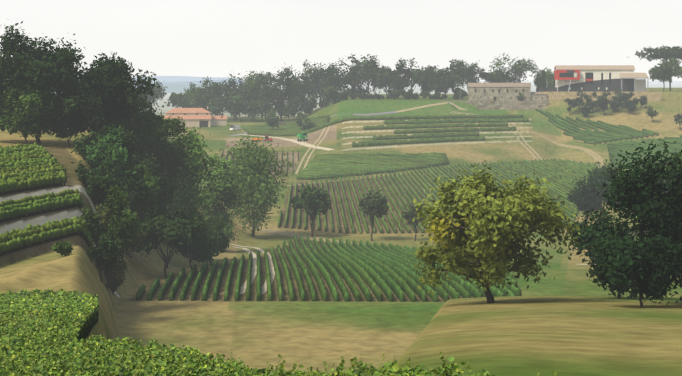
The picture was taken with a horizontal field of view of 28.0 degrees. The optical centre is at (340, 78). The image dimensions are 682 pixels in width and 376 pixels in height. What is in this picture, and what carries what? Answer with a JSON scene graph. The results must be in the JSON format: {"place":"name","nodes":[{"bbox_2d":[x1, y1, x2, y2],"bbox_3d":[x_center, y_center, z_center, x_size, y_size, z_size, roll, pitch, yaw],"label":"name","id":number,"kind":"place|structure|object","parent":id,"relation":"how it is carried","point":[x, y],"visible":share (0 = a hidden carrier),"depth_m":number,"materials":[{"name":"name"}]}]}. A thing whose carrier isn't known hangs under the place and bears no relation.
{"place":"outdoors","nodes":[
{"label":"outdoors","id":0,"kind":"place"},
{"bbox_2d":[51,84,244,92],"bbox_3d":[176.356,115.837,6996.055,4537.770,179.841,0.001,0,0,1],"label":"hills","id":1,"kind":"structure","parent":0,"point":[176,88],"depth_m":7022.04,"materials":[{"name":"grey"}]},
{"bbox_2d":[133,80,242,85],"bbox_3d":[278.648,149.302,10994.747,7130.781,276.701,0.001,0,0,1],"label":"hills","id":2,"kind":"structure","parent":0,"point":[184,82],"depth_m":11033.35,"materials":[{"name":"blue"}]},
{"bbox_2d":[132,76,244,81],"bbox_3d":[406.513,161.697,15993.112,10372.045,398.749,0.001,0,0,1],"label":"hills","id":3,"kind":"structure","parent":0,"point":[173,78],"depth_m":16051.40,"materials":[{"name":"blue"}]},
{"bbox_2d":[229,111,397,135],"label":"road asphalt","id":4,"kind":"structure","parent":0,"point":[390,112],"depth_m":654.09,"materials":[{"name":"grey asphalt"}]},
{"bbox_2d":[0,81,681,375],"bbox_3d":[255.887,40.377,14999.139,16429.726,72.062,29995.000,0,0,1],"label":"terrain","id":5,"kind":"structure","parent":0,"point":[571,319],"depth_m":174.63,"materials":[{"name":"green plant"}]},
{"bbox_2d":[0,182,89,255],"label":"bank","id":6,"kind":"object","parent":5,"relation":"on","point":[37,213],"visible":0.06,"depth_m":168.38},
{"bbox_2d":[0,142,93,252],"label":"vineyard rows","id":7,"kind":"object","parent":5,"relation":"on","point":[27,165],"visible":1,"depth_m":175.71,"materials":[{"name":"green plant"}]},
{"bbox_2d":[0,21,243,294],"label":"tree foliage","id":8,"kind":"object","parent":5,"relation":"on","point":[121,178],"visible":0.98,"depth_m":226.40,"materials":[{"name":"green plant"}]},
{"bbox_2d":[164,106,210,126],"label":"farmhouse","id":9,"kind":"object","parent":5,"relation":"on","point":[196,117],"depth_m":690.70,"materials":[{"name":"orange"}]},
{"bbox_2d":[210,115,226,125],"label":"outbuilding","id":10,"kind":"structure","parent":5,"relation":"on","point":[218,120],"depth_m":701.08,"materials":[{"name":"grey"}]},
{"bbox_2d":[230,125,239,130],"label":"white van","id":11,"kind":"object","parent":5,"relation":"on","point":[234,127],"visible":0.94,"depth_m":666.59,"materials":[{"name":"white metal"}]},
{"bbox_2d":[232,244,274,293],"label":"dirt track","id":12,"kind":"structure","parent":5,"relation":"on","point":[254,273],"depth_m":234.22,"materials":[{"name":"beige soil"}]},
{"bbox_2d":[220,149,298,174],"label":"young vines","id":13,"kind":"object","parent":5,"relation":"on","point":[270,159],"visible":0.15,"depth_m":545.68,"materials":[{"name":"green plant"}]},
{"bbox_2d":[253,136,271,141],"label":"tractor with trailer","id":14,"kind":"object","parent":5,"relation":"on","point":[266,139],"visible":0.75,"depth_m":601.33,"materials":[{"name":"red"}]},
{"bbox_2d":[0,288,556,375],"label":"vines","id":15,"kind":"object","parent":5,"relation":"on","point":[52,313],"depth_m":40.84,"materials":[{"name":"green plant"}]},
{"bbox_2d":[243,115,329,135],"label":"vines","id":16,"kind":"object","parent":5,"relation":"on","point":[289,129],"visible":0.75,"depth_m":654.48,"materials":[{"name":"green plant"}]},
{"bbox_2d":[244,134,334,150],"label":"dirt road","id":17,"kind":"structure","parent":5,"relation":"on","point":[308,145],"depth_m":590.81,"materials":[{"name":"beige soil"}]},
{"bbox_2d":[297,133,307,141],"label":"grape harvester","id":18,"kind":"object","parent":5,"relation":"on","point":[302,136],"visible":0.98,"depth_m":597.50,"materials":[{"name":"green metal"}]},
{"bbox_2d":[295,126,329,173],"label":"wheel tracks","id":19,"kind":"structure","parent":5,"relation":"on","point":[305,165],"depth_m":564.71},
{"bbox_2d":[256,229,373,245],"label":"dirt path","id":20,"kind":"structure","parent":5,"relation":"on","point":[285,233],"depth_m":343.89,"materials":[{"name":"beige soil"}]},
{"bbox_2d":[136,234,520,301],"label":"vines","id":21,"kind":"object","parent":5,"relation":"on","point":[383,266],"visible":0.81,"depth_m":207.74,"materials":[{"name":"green plant"}]},
{"bbox_2d":[1,56,681,306],"bbox_3d":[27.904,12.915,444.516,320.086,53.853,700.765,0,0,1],"label":"tree trunks","id":22,"kind":"object","parent":5,"relation":"on","point":[489,296],"visible":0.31,"depth_m":223.67,"materials":[{"name":"brown plant"}]},
{"bbox_2d":[285,168,438,185],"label":"track hillfoot","id":23,"kind":"object","parent":5,"relation":"on","point":[341,180],"visible":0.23,"depth_m":496.86,"materials":[{"name":"beige soil"}]},
{"bbox_2d":[297,152,448,179],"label":"vineyard","id":24,"kind":"object","parent":5,"relation":"on","point":[323,166],"visible":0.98,"depth_m":537.29,"materials":[{"name":"green plant"}]},
{"bbox_2d":[129,45,681,129],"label":"tree foliage","id":25,"kind":"object","parent":5,"relation":"on","point":[235,102],"visible":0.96,"depth_m":745.28,"materials":[{"name":"green plant"}]},
{"bbox_2d":[310,114,528,146],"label":"vineyard terraces","id":26,"kind":"object","parent":5,"relation":"on","point":[436,136],"visible":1,"depth_m":624.34,"materials":[{"name":"green plant"}]},
{"bbox_2d":[394,101,466,111],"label":"dirt path","id":27,"kind":"structure","parent":5,"relation":"on","point":[458,107],"depth_m":676.72,"materials":[{"name":"beige soil"}]},
{"bbox_2d":[278,158,597,233],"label":"vineyard","id":28,"kind":"object","parent":5,"relation":"on","point":[561,175],"visible":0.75,"depth_m":471.77,"materials":[{"name":"green plant"}]},
{"bbox_2d":[212,125,679,236],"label":"tree foliage","id":29,"kind":"object","parent":5,"relation":"on","point":[259,181],"visible":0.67,"depth_m":334.25,"materials":[{"name":"green plant"}]},
{"bbox_2d":[450,111,542,159],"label":"dirt track","id":30,"kind":"structure","parent":5,"relation":"on","point":[517,138],"depth_m":610.02,"materials":[{"name":"beige soil"}]},
{"bbox_2d":[451,101,548,109],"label":"stone wall","id":31,"kind":"structure","parent":5,"relation":"on","point":[509,105],"depth_m":682.79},
{"bbox_2d":[468,81,546,100],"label":"stone building","id":32,"kind":"structure","parent":5,"relation":"on","point":[484,91],"depth_m":687.07,"materials":[{"name":"stone"}]},
{"bbox_2d":[408,139,681,304],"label":"tree foliage","id":33,"kind":"object","parent":5,"relation":"on","point":[617,253],"visible":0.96,"depth_m":102.19,"materials":[{"name":"green plant"}]},
{"bbox_2d":[518,127,603,167],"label":"dirt road","id":34,"kind":"structure","parent":5,"relation":"on","point":[596,156],"depth_m":598.60,"materials":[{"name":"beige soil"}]},
{"bbox_2d":[539,65,648,91],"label":"modern building","id":35,"kind":"structure","parent":5,"relation":"on","point":[593,78],"depth_m":695.83,"materials":[{"name":"paint"}]},
{"bbox_2d":[536,108,658,144],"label":"vines","id":36,"kind":"object","parent":5,"relation":"on","point":[610,133],"visible":1,"depth_m":628.68,"materials":[{"name":"green plant"}]},
{"bbox_2d":[540,92,661,100],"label":"stone wall","id":37,"kind":"structure","parent":5,"relation":"on","point":[652,96],"depth_m":684.91,"materials":[{"name":"beige stone"}]},
{"bbox_2d":[607,135,681,167],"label":"vines","id":38,"kind":"object","parent":5,"relation":"on","point":[624,146],"visible":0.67,"depth_m":574.31,"materials":[{"name":"green plant"}]},
{"bbox_2d":[0,0,681,81],"label":"sky","id":39,"kind":"structure","parent":0,"point":[193,38],"materials":[{"name":"white"}]}
]}

